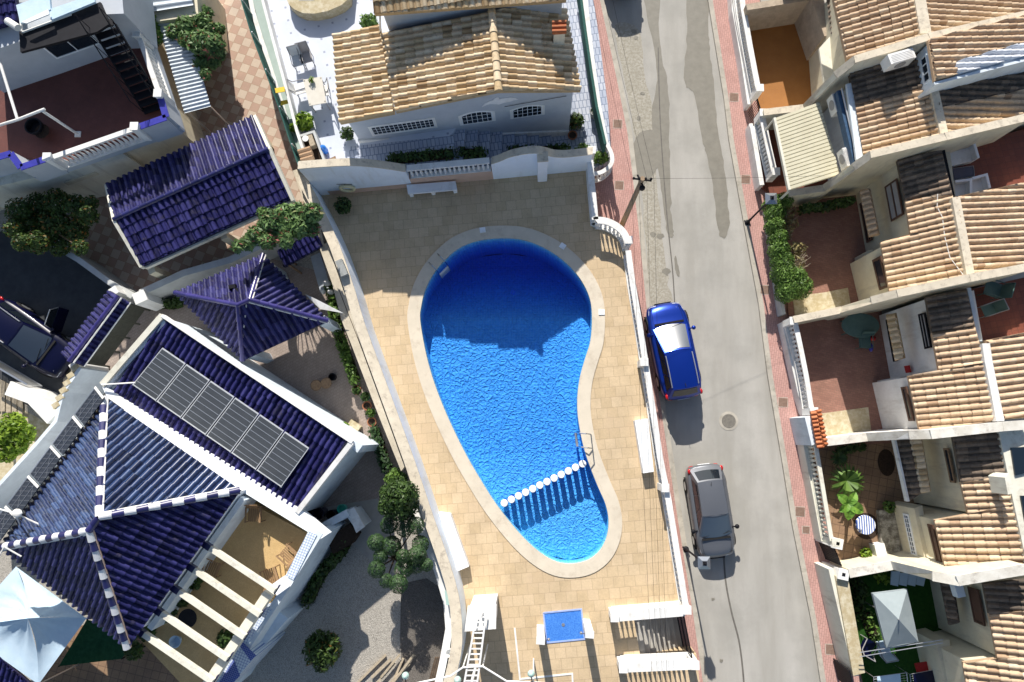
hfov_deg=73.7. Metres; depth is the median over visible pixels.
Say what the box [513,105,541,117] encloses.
window
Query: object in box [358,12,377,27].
shrub
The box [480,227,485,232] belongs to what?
skimmer lid
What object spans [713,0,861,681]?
pavement
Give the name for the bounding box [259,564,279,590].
wooden chair
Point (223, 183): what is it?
garden porch
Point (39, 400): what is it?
garden wall
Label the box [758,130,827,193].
yard floor
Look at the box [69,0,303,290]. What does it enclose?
checkered path
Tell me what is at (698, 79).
damp stain
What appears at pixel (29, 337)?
parked car
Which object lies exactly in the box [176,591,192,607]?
potted plant
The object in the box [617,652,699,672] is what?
balustrade
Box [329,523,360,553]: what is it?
barbecue plinth
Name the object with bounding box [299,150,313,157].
roof tile
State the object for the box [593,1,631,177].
overhead cable
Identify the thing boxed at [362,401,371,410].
potted plant
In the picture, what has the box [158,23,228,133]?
galvanised canopy
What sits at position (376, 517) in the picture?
garden path
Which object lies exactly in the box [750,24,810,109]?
yard floor
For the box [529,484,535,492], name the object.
pool post
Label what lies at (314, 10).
raised spa
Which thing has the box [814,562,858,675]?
front wall
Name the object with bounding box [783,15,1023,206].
terraced house
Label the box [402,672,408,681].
globe lamp
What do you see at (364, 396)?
potted plant
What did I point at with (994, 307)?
terrace chair
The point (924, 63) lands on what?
dormer window
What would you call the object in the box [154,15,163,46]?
shrub
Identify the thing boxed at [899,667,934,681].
drying rack
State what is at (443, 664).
garden wall
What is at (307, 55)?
patio chair
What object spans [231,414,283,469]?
solar panel
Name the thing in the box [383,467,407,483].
round bush
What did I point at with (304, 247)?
tile canopy
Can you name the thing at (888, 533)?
stone path
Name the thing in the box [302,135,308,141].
bowl
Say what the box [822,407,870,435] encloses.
stone path
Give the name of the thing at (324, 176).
garden wall
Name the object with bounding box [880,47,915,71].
air conditioner
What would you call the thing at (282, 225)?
oleander
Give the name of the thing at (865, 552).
potted plant
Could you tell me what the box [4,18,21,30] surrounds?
water tank
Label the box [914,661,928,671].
red cloth
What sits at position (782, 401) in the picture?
service cover
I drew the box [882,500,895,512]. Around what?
potted plant
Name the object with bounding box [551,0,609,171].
yard
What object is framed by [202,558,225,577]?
wooden chair
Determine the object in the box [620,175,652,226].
utility pole
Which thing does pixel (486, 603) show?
pump house
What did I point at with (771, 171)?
balustrade
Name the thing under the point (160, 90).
balustrade
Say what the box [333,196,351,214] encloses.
potted shrub
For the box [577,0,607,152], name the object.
street fence
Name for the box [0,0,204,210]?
corner villa
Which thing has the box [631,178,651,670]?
overhead cable
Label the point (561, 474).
pool post
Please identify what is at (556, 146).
flower bed
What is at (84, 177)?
window
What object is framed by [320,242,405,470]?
wall ledge
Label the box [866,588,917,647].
parasol
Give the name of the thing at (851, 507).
banana plant
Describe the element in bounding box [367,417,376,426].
potted plant
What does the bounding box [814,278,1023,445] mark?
terraced house
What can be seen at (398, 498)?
round tree
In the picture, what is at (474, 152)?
flower bed
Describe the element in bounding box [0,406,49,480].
paved corner
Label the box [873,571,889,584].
flower bed
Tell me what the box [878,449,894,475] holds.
oval rug
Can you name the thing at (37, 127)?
terrace pot
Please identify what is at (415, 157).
flower bed
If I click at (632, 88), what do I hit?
overhead cable
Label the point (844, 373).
yard floor
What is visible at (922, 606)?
yard floor
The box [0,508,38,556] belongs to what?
roof antenna
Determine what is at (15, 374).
sliding gate
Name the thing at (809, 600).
kerb
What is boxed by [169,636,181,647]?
glass bowl
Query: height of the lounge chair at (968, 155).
0.600 m
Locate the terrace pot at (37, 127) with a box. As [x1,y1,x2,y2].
[24,117,48,137]
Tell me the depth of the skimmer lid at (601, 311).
30.06 m
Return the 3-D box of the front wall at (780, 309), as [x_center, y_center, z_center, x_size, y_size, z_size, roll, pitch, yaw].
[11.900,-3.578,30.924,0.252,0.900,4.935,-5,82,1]
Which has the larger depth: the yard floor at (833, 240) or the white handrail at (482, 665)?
the yard floor at (833, 240)
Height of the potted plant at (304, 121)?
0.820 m
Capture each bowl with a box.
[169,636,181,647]
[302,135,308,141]
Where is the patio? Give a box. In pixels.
[268,0,455,158]
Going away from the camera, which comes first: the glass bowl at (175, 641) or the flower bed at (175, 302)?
the glass bowl at (175, 641)
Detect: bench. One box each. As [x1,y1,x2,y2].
[407,181,456,196]
[439,512,469,570]
[633,418,653,472]
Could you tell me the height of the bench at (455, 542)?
0.470 m
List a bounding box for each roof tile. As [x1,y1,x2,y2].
[297,146,311,153]
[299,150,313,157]
[300,154,314,160]
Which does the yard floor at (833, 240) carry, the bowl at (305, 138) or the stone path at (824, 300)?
the stone path at (824, 300)
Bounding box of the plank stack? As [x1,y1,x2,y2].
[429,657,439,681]
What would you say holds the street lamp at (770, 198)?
on the pavement at (754, 201)
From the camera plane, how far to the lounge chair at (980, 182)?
27.61 m
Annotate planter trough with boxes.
[300,130,325,159]
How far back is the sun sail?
28.66 m
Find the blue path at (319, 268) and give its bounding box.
[311,253,328,289]
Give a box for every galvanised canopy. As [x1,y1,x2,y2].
[153,0,228,53]
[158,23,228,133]
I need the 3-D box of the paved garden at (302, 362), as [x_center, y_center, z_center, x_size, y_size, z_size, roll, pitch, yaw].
[-11.709,3.033,30.587,12.351,0.001,13.350,-21,82,-1]
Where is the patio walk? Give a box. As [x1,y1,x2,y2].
[348,136,457,172]
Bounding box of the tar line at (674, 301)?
[658,48,744,681]
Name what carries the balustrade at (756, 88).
on the front wall at (745, 96)
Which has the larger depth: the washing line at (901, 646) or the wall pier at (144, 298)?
the wall pier at (144, 298)
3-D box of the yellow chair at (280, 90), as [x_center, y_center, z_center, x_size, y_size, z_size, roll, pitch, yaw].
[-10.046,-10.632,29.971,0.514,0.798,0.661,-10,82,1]
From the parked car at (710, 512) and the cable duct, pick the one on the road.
the parked car at (710, 512)
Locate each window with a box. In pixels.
[64,172,98,185]
[368,117,437,135]
[461,111,492,124]
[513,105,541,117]
[859,202,872,242]
[884,178,903,221]
[885,319,897,361]
[902,513,916,555]
[918,312,931,348]
[919,53,931,84]
[943,448,956,482]
[967,586,985,625]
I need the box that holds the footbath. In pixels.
[543,608,584,643]
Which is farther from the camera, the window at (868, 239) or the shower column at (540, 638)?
the window at (868, 239)
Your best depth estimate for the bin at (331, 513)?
29.33 m
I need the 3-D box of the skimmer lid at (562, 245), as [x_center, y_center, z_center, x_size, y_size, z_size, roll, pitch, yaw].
[2.268,-4.252,30.546,0.260,0.030,0.240,34,85,6]
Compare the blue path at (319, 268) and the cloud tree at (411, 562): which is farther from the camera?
the blue path at (319, 268)
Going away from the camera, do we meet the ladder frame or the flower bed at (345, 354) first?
the ladder frame
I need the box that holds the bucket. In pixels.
[337,504,346,512]
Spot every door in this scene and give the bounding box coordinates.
[43,35,98,58]
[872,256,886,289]
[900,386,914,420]
[927,524,941,562]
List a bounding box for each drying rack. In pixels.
[865,665,907,681]
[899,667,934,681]
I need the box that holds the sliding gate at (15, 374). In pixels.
[0,361,42,386]
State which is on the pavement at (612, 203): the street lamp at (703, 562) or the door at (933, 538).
the street lamp at (703, 562)
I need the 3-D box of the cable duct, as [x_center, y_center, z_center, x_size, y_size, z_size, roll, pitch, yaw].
[-15.675,1.699,27.183,1.514,0.252,0.060,-3,82,2]
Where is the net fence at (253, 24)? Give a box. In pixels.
[241,0,299,164]
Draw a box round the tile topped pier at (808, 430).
[789,409,827,447]
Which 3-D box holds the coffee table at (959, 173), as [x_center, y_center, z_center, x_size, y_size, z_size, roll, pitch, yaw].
[18.332,-6.787,27.930,0.942,0.450,0.513,-7,82,1]
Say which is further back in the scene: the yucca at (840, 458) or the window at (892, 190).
the yucca at (840, 458)
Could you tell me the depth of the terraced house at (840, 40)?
27.34 m
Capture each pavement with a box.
[594,0,702,681]
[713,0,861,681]
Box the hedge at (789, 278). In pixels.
[761,192,814,303]
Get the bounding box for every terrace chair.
[977,280,1015,299]
[977,298,1009,317]
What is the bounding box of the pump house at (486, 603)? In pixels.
[465,594,497,631]
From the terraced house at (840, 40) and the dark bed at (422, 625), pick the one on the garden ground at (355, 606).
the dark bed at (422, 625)
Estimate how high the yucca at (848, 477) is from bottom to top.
1.040 m
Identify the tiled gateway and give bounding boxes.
[60,286,149,370]
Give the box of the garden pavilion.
[173,253,341,363]
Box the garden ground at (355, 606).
[0,206,438,681]
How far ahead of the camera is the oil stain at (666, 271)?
31.49 m
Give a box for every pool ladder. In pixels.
[428,253,450,279]
[574,432,592,448]
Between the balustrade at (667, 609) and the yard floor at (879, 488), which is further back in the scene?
the yard floor at (879, 488)
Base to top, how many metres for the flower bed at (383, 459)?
1.078 m
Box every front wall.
[727,0,753,110]
[745,123,763,190]
[762,212,785,316]
[777,322,808,415]
[797,445,824,540]
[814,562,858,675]
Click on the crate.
(312, 142)
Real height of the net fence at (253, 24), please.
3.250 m
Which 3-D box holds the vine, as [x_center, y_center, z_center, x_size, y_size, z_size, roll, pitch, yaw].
[14.038,-6.033,30.552,2.518,1.306,0.577,-9,82,1]
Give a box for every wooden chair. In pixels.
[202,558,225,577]
[244,505,266,522]
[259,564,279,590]
[276,542,296,568]
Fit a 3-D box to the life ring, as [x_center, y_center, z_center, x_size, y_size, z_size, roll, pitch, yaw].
[-7.381,-6.828,30.509,0.740,0.832,0.133,0,82,2]
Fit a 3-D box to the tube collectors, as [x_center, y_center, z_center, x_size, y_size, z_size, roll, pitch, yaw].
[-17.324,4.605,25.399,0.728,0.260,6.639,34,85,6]
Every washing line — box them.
[860,639,942,652]
[860,642,942,656]
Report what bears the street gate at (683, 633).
on the pool deck at (394, 240)
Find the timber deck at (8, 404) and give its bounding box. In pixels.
[0,379,22,414]
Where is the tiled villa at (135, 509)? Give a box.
[0,313,380,681]
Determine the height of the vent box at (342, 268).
0.250 m
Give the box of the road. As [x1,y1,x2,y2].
[605,0,819,681]
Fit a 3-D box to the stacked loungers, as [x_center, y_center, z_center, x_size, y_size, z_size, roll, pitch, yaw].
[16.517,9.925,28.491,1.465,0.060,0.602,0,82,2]
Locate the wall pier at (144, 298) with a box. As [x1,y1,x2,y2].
[132,289,164,310]
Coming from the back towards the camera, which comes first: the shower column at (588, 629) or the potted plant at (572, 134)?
the potted plant at (572, 134)
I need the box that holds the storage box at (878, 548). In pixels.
[869,542,886,555]
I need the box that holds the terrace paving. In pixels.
[41,625,178,681]
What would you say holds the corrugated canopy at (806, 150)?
on the yard floor at (777, 185)
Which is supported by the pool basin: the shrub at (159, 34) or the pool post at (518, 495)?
the pool post at (518, 495)
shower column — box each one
[536,624,549,644]
[580,619,593,638]
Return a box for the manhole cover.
[719,412,737,429]
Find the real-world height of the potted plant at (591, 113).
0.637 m
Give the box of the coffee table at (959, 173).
[952,166,974,180]
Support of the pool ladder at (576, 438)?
attached to the pool coping at (528, 551)
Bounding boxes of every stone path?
[793,288,849,315]
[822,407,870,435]
[876,509,900,553]
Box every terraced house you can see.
[739,0,1023,129]
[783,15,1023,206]
[792,129,1023,324]
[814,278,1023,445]
[829,430,1023,585]
[916,575,1023,681]
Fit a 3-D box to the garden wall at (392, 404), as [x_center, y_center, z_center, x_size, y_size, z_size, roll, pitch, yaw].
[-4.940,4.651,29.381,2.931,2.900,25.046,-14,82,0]
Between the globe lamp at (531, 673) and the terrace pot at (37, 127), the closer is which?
the globe lamp at (531, 673)
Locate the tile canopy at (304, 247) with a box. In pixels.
[277,235,322,273]
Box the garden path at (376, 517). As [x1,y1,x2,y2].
[318,498,394,561]
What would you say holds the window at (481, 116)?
in the terrace house at (506, 67)
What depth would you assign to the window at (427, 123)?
29.15 m
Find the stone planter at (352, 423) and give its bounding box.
[348,419,361,430]
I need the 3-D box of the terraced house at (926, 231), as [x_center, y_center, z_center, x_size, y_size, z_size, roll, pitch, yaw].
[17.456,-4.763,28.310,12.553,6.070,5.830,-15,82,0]
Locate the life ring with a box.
[336,184,355,192]
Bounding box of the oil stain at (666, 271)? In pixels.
[662,268,670,275]
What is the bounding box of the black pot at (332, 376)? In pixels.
[328,373,336,379]
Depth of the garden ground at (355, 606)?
29.21 m
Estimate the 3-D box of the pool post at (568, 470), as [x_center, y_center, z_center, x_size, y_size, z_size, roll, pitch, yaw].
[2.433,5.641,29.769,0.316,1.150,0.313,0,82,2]
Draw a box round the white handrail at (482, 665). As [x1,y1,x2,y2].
[420,644,534,681]
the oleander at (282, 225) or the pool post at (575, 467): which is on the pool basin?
the pool post at (575, 467)
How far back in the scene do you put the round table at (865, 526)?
28.76 m
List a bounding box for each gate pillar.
[815,535,843,549]
[821,561,848,580]
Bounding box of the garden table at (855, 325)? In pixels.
[840,313,878,337]
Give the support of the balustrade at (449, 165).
on the garden wall at (324, 176)
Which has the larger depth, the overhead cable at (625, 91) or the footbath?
the footbath
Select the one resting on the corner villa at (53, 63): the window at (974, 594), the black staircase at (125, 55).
the black staircase at (125, 55)
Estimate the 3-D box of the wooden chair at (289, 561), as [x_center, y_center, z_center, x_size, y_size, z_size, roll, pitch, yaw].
[-8.753,8.429,26.829,0.741,0.957,0.640,40,85,7]
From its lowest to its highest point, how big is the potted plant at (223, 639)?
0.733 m
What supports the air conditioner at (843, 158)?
attached to the terraced house at (956, 90)
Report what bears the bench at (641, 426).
on the pool deck at (394, 240)
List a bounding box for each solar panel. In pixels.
[132,348,185,400]
[156,364,209,417]
[181,381,233,434]
[206,398,258,452]
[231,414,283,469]
[256,432,308,487]
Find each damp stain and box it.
[634,129,659,184]
[644,0,673,237]
[674,256,679,276]
[684,0,729,237]
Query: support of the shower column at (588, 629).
on the pool deck at (394, 240)
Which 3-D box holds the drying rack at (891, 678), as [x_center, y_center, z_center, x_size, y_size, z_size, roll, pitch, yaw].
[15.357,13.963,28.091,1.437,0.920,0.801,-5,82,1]
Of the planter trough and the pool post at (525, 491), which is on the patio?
the planter trough
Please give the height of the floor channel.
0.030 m
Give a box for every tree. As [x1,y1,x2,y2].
[0,188,99,256]
[0,411,37,462]
[367,516,432,594]
[378,475,419,521]
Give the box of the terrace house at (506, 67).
[332,0,581,142]
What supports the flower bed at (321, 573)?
on the garden ground at (355, 606)
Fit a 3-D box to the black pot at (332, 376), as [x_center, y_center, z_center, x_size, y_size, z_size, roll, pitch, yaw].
[-8.005,1.608,30.511,0.340,0.300,0.332,0,82,2]
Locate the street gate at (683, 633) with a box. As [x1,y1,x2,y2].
[677,616,692,657]
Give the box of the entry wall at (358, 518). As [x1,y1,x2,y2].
[322,506,371,532]
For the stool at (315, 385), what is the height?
0.474 m
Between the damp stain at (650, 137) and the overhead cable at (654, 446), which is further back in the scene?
the damp stain at (650, 137)
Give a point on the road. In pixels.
(715, 294)
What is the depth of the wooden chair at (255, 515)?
27.13 m
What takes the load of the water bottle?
on the patio
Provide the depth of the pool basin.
30.97 m
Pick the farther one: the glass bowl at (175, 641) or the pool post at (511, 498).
the pool post at (511, 498)
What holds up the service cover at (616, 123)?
on the pavement at (612, 203)
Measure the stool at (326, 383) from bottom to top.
0.474 m
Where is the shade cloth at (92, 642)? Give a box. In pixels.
[58,619,145,666]
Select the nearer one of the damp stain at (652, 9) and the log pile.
the log pile
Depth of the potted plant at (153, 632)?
26.60 m
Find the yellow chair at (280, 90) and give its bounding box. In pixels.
[275,87,287,105]
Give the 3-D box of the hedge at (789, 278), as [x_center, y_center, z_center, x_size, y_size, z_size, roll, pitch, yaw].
[12.121,-4.136,30.198,1.792,1.555,4.988,-6,82,1]
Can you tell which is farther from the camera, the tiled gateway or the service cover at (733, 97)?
the service cover at (733, 97)
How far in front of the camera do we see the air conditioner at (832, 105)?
28.68 m
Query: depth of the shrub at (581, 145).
30.93 m
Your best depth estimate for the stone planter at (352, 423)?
30.04 m
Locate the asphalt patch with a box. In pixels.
[615,22,672,305]
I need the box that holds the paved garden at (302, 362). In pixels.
[105,259,412,509]
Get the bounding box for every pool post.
[501,498,507,506]
[508,495,514,502]
[515,491,521,499]
[522,488,528,495]
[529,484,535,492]
[536,481,543,488]
[543,478,550,484]
[550,474,557,481]
[558,471,564,477]
[565,467,571,474]
[572,464,578,470]
[578,460,585,467]
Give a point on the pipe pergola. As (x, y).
(76, 133)
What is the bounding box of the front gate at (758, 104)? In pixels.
[748,99,760,122]
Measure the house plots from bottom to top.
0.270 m
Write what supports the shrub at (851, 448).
on the yard floor at (879, 488)
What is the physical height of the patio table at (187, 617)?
0.750 m
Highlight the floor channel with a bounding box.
[514,628,573,681]
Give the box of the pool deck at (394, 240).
[321,171,699,681]
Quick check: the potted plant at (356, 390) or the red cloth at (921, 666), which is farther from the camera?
the potted plant at (356, 390)
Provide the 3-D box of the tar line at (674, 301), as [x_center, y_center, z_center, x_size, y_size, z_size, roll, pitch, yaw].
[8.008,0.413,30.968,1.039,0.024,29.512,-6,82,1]
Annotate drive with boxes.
[0,232,111,406]
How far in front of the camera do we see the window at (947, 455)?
26.32 m
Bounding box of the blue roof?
[0,657,31,681]
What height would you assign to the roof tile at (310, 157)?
0.289 m
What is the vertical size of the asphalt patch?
0.001 m
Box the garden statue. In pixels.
[320,280,333,294]
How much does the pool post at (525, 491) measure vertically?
1.150 m
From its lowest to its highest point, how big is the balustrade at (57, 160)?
1.130 m
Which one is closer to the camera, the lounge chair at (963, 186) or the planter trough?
the lounge chair at (963, 186)
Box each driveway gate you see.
[819,542,841,565]
[833,658,852,681]
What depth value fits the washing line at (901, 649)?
26.73 m
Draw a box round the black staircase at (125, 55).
[75,7,159,114]
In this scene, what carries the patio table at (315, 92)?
on the patio
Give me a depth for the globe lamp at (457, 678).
25.55 m
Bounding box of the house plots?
[760,0,1023,421]
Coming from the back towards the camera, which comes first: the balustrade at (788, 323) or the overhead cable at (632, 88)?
the balustrade at (788, 323)
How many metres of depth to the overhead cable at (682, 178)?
26.26 m
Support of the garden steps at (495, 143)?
on the yard at (587, 133)
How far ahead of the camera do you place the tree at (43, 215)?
29.31 m
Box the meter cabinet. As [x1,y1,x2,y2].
[445,590,448,604]
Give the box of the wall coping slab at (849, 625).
[834,575,864,675]
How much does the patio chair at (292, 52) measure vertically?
0.987 m
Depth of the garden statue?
30.52 m
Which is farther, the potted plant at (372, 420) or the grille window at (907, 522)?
the potted plant at (372, 420)
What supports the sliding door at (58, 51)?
in the corner villa at (53, 63)
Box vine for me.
[797,195,856,215]
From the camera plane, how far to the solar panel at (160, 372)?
27.11 m
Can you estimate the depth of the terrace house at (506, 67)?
27.31 m
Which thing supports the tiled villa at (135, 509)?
on the garden ground at (355, 606)
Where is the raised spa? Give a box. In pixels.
[287,0,352,20]
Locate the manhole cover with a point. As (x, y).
(728, 420)
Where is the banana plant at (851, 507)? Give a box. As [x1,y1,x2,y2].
[837,492,863,519]
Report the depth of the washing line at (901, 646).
26.75 m
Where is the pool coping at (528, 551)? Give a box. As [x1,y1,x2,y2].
[407,225,621,577]
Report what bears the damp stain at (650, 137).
on the road
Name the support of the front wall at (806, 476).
on the pavement at (754, 201)
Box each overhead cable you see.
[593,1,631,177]
[604,0,646,177]
[613,3,653,176]
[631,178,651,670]
[639,198,657,681]
[647,204,662,681]
[654,202,666,664]
[655,176,799,178]
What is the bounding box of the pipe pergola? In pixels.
[0,62,80,136]
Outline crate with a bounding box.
[308,134,317,148]
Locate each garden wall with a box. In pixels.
[0,364,108,511]
[5,381,58,423]
[53,246,137,298]
[139,236,302,299]
[293,169,326,245]
[298,146,592,194]
[298,174,465,681]
[414,509,450,681]
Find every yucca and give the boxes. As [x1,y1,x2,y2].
[828,463,864,496]
[830,449,847,466]
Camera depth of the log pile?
28.71 m
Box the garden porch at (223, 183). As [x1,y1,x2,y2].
[104,114,295,278]
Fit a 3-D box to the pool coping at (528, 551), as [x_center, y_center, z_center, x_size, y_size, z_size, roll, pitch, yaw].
[0.003,2.367,29.805,9.369,0.135,15.276,0,82,2]
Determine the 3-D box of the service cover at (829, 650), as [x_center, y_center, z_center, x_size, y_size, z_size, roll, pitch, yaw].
[13.491,13.063,28.939,0.435,0.034,0.435,0,82,2]
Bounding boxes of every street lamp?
[683,546,709,568]
[744,193,776,224]
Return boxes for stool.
[310,380,320,390]
[321,378,331,388]
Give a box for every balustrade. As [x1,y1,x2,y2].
[42,122,151,169]
[132,32,174,107]
[407,157,490,178]
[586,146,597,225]
[592,217,631,251]
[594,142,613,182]
[608,601,684,621]
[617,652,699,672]
[623,236,691,614]
[734,0,763,100]
[754,109,779,181]
[782,317,817,414]
[806,445,840,546]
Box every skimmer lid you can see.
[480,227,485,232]
[559,243,566,249]
[599,309,604,314]
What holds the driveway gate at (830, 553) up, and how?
attached to the gate pillar at (841, 541)
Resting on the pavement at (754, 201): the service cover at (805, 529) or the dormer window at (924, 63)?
the service cover at (805, 529)
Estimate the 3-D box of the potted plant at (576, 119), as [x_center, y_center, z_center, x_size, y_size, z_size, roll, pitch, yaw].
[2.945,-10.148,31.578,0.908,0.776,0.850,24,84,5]
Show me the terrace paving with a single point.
(148, 666)
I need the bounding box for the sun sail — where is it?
[305,294,341,312]
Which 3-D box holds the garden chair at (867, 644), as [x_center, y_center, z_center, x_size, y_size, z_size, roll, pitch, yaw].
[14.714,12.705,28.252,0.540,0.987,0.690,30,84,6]
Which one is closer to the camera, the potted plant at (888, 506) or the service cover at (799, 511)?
the potted plant at (888, 506)
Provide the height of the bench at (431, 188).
0.470 m
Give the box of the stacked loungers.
[890,571,924,585]
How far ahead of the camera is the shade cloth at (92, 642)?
27.78 m
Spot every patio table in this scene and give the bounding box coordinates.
[178,609,196,626]
[303,76,330,112]
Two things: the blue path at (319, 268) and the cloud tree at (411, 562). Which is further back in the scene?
the blue path at (319, 268)
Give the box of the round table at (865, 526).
[853,513,877,538]
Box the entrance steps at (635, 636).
[614,617,681,654]
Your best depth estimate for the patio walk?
29.90 m
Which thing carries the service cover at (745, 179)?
on the pavement at (754, 201)
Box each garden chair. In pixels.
[854,331,876,348]
[860,634,878,661]
[871,639,898,662]
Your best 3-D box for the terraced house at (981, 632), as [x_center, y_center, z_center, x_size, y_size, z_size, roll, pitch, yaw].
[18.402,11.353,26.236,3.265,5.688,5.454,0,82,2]
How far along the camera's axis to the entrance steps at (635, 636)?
28.52 m
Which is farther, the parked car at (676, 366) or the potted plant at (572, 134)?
the potted plant at (572, 134)
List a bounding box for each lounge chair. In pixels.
[950,144,979,167]
[954,178,971,195]
[972,173,990,192]
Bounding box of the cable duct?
[101,382,135,384]
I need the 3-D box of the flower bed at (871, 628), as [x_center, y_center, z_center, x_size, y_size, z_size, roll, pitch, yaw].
[15.098,11.975,28.704,0.589,0.764,1.530,-17,82,0]
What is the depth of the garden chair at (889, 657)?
28.12 m
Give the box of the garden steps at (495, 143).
[451,129,550,168]
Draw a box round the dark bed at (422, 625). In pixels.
[400,578,444,681]
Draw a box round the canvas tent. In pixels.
[0,565,86,681]
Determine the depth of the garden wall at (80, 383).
28.71 m
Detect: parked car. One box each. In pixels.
[0,296,72,377]
[644,301,702,400]
[683,463,738,558]
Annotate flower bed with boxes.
[161,296,183,309]
[301,540,351,609]
[323,280,360,385]
[367,423,392,474]
[385,146,458,163]
[456,146,488,159]
[507,142,570,149]
[848,577,869,621]
[861,608,882,642]
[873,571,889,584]
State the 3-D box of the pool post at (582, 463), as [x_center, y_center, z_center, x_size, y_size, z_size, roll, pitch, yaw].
[3.045,5.340,29.789,0.316,1.150,0.313,0,82,2]
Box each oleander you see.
[164,4,226,80]
[229,200,323,254]
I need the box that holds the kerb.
[600,0,825,681]
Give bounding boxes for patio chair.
[286,44,306,71]
[286,79,305,98]
[294,40,315,68]
[323,77,330,98]
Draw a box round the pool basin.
[420,238,607,562]
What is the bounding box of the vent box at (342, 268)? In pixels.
[335,259,348,277]
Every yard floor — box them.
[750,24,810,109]
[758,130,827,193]
[783,195,865,317]
[791,311,891,445]
[811,443,919,559]
[849,570,941,681]
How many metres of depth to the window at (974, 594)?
25.75 m
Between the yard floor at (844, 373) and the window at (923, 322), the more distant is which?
the yard floor at (844, 373)
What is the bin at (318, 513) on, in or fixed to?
on the garden path at (376, 517)
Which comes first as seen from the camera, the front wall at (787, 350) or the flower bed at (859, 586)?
the flower bed at (859, 586)
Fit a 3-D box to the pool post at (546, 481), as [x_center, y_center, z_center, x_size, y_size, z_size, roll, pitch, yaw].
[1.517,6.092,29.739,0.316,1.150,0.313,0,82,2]
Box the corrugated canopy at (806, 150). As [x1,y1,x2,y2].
[757,102,839,200]
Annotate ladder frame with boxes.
[464,611,486,681]
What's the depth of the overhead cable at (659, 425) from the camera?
24.94 m
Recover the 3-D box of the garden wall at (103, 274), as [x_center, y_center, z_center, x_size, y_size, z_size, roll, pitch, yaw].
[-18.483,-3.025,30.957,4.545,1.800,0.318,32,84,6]
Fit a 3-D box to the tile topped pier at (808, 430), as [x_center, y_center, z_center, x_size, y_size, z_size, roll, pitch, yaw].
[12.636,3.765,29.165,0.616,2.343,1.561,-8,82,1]
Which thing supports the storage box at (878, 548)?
on the yard floor at (879, 488)
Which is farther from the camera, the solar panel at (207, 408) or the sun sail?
the sun sail
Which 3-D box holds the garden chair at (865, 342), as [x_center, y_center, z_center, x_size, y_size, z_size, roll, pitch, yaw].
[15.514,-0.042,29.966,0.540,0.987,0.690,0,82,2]
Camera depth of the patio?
30.61 m
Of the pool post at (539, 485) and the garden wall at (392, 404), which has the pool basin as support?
the pool post at (539, 485)
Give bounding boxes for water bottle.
[320,145,327,153]
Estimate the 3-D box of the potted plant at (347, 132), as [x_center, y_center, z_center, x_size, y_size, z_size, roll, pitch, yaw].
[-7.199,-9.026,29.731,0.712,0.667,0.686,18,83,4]
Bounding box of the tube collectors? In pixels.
[0,386,104,540]
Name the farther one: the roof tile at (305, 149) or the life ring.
the life ring
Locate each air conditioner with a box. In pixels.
[827,93,836,117]
[837,147,849,170]
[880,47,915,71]
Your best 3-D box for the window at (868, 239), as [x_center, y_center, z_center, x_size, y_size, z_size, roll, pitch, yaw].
[15.792,-5.327,30.466,0.224,0.469,1.830,-1,82,2]
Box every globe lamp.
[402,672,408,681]
[454,676,460,681]
[528,669,534,681]
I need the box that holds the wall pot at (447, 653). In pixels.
[445,648,450,657]
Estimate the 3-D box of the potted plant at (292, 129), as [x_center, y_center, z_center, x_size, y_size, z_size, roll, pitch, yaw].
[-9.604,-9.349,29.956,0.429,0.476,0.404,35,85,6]
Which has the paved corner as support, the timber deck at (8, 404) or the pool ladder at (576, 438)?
the timber deck at (8, 404)
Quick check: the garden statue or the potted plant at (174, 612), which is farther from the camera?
the garden statue
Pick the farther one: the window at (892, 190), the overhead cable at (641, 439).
the window at (892, 190)
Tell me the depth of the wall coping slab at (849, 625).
27.54 m
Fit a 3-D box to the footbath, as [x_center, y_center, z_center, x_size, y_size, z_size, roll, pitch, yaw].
[2.162,11.847,28.390,1.645,0.040,1.251,-6,82,1]
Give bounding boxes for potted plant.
[123,640,144,660]
[137,625,157,642]
[164,607,178,623]
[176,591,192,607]
[187,577,203,590]
[216,629,234,648]
[289,123,295,132]
[295,111,313,131]
[339,126,353,140]
[352,385,361,394]
[360,392,369,400]
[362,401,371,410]
[364,408,375,417]
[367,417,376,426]
[568,130,576,139]
[569,112,584,129]
[589,108,593,117]
[859,547,872,557]
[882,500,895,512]
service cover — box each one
[613,120,621,127]
[614,181,623,189]
[729,93,738,101]
[741,175,750,183]
[760,285,769,294]
[778,397,787,406]
[795,507,804,516]
[802,526,809,533]
[825,644,835,654]
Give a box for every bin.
[312,507,327,519]
[326,509,338,518]
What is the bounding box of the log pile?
[357,654,413,681]
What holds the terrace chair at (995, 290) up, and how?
on the terraced house at (955, 361)
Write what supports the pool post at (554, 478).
in the pool basin
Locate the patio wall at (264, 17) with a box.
[253,0,304,148]
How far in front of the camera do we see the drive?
31.67 m
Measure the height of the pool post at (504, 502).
1.150 m
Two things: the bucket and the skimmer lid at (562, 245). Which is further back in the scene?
the skimmer lid at (562, 245)
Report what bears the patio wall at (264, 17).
on the patio
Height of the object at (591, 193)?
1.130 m
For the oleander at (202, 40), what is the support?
on the checkered path at (237, 86)
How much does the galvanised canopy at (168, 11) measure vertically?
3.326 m
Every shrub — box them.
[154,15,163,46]
[301,629,343,672]
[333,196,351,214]
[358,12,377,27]
[574,142,589,148]
[593,151,608,164]
[835,442,866,454]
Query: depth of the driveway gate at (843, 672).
28.06 m
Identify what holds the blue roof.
on the garden ground at (355, 606)

